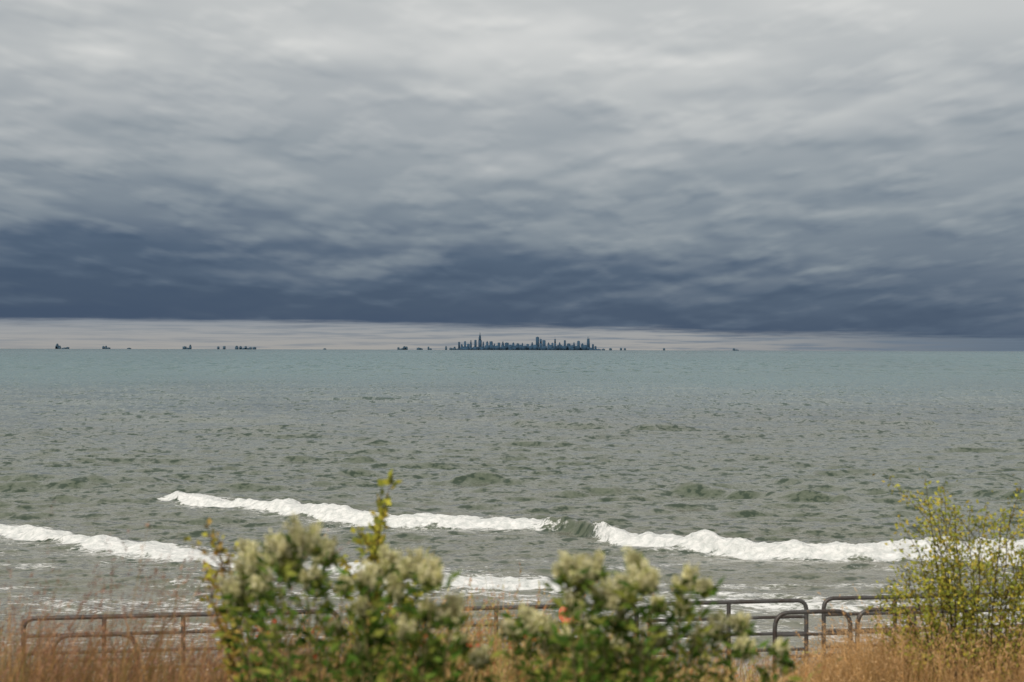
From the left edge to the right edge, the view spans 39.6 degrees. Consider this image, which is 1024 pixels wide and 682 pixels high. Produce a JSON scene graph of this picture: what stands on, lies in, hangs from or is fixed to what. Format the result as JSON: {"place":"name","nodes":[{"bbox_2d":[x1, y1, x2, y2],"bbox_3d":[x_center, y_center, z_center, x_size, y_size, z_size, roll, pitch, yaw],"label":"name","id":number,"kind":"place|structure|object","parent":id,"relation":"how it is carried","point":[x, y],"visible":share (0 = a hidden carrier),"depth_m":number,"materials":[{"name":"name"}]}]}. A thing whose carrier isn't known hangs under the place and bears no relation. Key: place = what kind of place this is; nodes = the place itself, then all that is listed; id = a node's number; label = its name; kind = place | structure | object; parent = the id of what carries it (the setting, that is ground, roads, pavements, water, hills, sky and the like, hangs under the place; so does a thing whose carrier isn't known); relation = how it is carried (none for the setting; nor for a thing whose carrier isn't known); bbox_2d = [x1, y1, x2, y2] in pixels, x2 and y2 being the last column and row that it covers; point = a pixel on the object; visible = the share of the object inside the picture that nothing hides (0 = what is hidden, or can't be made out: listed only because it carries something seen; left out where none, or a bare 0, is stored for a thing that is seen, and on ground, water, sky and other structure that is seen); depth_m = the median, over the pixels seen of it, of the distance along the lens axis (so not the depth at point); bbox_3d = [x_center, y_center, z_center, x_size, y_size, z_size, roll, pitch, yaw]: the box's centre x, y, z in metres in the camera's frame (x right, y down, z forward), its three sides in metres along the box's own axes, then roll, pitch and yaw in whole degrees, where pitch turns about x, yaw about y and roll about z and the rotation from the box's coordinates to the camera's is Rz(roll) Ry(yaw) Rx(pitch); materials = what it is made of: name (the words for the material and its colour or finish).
{"place":"outdoors","nodes":[
{"label":"outdoors","id":0,"kind":"place"},
{"bbox_2d":[0,349,1023,676],"bbox_3d":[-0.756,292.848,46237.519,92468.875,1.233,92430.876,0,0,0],"label":"lake water","id":1,"kind":"structure","parent":0,"point":[746,473],"depth_m":79.07,"materials":[{"name":"grey liquid"}]},
{"bbox_2d":[55,344,738,350],"bbox_3d":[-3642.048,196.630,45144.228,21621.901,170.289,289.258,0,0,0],"label":"distant shoreline buildings","id":2,"kind":"structure","parent":1,"relation":"on","point":[57,346],"depth_m":44999.36,"materials":[{"name":"grey"}]},
{"bbox_2d":[0,0,1023,350],"label":"sky","id":3,"kind":"structure","parent":0,"point":[741,175],"materials":[{"name":"grey"}]},
{"bbox_2d":[35,647,1011,681],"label":"promenade","id":4,"kind":"structure","parent":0,"point":[764,657],"depth_m":22.25,"materials":[{"name":"concrete"}]},
{"bbox_2d":[51,632,138,676],"bbox_3d":[-5.762,4.516,19.645,1.271,0.983,0.159,0,0,-8],"label":"handrail","id":5,"kind":"object","parent":4,"relation":"on","point":[115,635],"visible":0.29,"depth_m":19.64,"materials":[{"name":"grey metal"}]},
{"bbox_2d":[21,609,338,680],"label":"metal railing","id":6,"kind":"object","parent":4,"relation":"on","point":[63,617],"visible":0.23,"depth_m":20.51,"materials":[{"name":"grey metal"}]},
{"bbox_2d":[349,603,638,662],"bbox_3d":[-0.237,4.490,21.219,4.456,1.083,0.159,0,0,-8],"label":"metal railing","id":7,"kind":"object","parent":4,"relation":"on","point":[541,606],"visible":0.07,"depth_m":21.20,"materials":[{"name":"grey metal"}]},
{"bbox_2d":[559,607,572,621],"bbox_3d":[0.844,4.008,20.876,0.325,0.327,0.110,0,0,0],"label":"life ring","id":8,"kind":"object","parent":7,"relation":"attached to","point":[561,610],"visible":0.12,"depth_m":20.83,"materials":[{"name":"orange plastic"}]},
{"bbox_2d":[648,598,808,670],"bbox_3d":[3.313,4.503,21.748,2.636,1.083,0.159,0,0,-8],"label":"metal railing","id":9,"kind":"object","parent":4,"relation":"on","point":[759,601],"visible":0.42,"depth_m":21.81,"materials":[{"name":"grey metal"}]},
{"bbox_2d":[773,609,852,672],"bbox_3d":[4.433,4.501,20.966,1.322,1.083,0.159,0,0,-8],"label":"handrail","id":10,"kind":"object","parent":4,"relation":"on","point":[791,612],"visible":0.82,"depth_m":20.93,"materials":[{"name":"grey metal"}]},
{"bbox_2d":[855,606,970,654],"bbox_3d":[6.008,4.507,21.250,1.939,1.083,0.159,0,0,-8],"label":"handrail","id":11,"kind":"object","parent":4,"relation":"on","point":[860,614],"visible":0.29,"depth_m":21.14,"materials":[{"name":"grey metal"}]},
{"bbox_2d":[822,592,1023,650],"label":"metal railing","id":12,"kind":"object","parent":4,"relation":"on","point":[833,598],"visible":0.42,"depth_m":22.15,"materials":[{"name":"grey metal"}]},
{"bbox_2d":[452,332,600,349],"bbox_3d":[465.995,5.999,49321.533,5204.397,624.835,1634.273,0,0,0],"label":"city skyline","id":13,"kind":"structure","parent":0,"point":[541,345],"depth_m":49331.68},
{"bbox_2d":[176,563,907,681],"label":"mixed meadow grass","id":14,"kind":"structure","parent":0,"point":[510,674],"depth_m":8.57,"materials":[{"name":"beige plant"}]},
{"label":"dune ground","id":15,"kind":"structure","parent":0,"visible":0},
{"bbox_2d":[0,499,375,681],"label":"bluestem grass","id":16,"kind":"structure","parent":15,"relation":"on","point":[11,676],"depth_m":7.22,"materials":[{"name":"brown plant"}]},
{"bbox_2d":[183,518,253,681],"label":"yellow leaf sapling","id":17,"kind":"object","parent":15,"relation":"on","point":[234,654],"visible":0.7,"depth_m":6.58,"materials":[{"name":"plant"}]},
{"bbox_2d":[210,510,365,681],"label":"cream flowering shrub","id":18,"kind":"object","parent":15,"relation":"on","point":[252,583],"visible":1,"depth_m":5.15,"materials":[{"name":"green plant"}]},
{"bbox_2d":[333,468,434,681],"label":"young cottonwood tree","id":19,"kind":"object","parent":15,"relation":"on","point":[374,542],"visible":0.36,"depth_m":6.98,"materials":[{"name":"green plant"}]},
{"bbox_2d":[244,620,552,681],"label":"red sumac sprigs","id":20,"kind":"object","parent":15,"relation":"on","point":[409,646],"visible":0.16,"depth_m":6.89,"materials":[{"name":"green plant"}]},
{"bbox_2d":[319,543,505,681],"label":"cream flowering shrub","id":21,"kind":"object","parent":15,"relation":"on","point":[392,571],"visible":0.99,"depth_m":4.93,"materials":[{"name":"green plant"}]},
{"bbox_2d":[3,630,1023,681],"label":"dune grass","id":22,"kind":"structure","parent":15,"relation":"on","point":[752,675],"depth_m":14.57,"materials":[{"name":"beige plant"}]},
{"bbox_2d":[541,546,727,681],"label":"cream flowering shrub","id":23,"kind":"object","parent":15,"relation":"on","point":[580,574],"visible":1,"depth_m":5.11,"materials":[{"name":"green plant"}]},
{"bbox_2d":[493,601,804,681],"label":"cream flowering shrub","id":24,"kind":"object","parent":15,"relation":"on","point":[532,626],"visible":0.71,"depth_m":5.58,"materials":[{"name":"green plant"}]},
{"bbox_2d":[753,587,1023,681],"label":"tan grass","id":25,"kind":"structure","parent":15,"relation":"on","point":[879,660],"depth_m":11.65,"materials":[{"name":"beige plant"}]},
{"bbox_2d":[858,468,1023,681],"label":"yellow willow shrub","id":26,"kind":"object","parent":15,"relation":"on","point":[946,590],"visible":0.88,"depth_m":11.92,"materials":[{"name":"green plant"}]}
]}

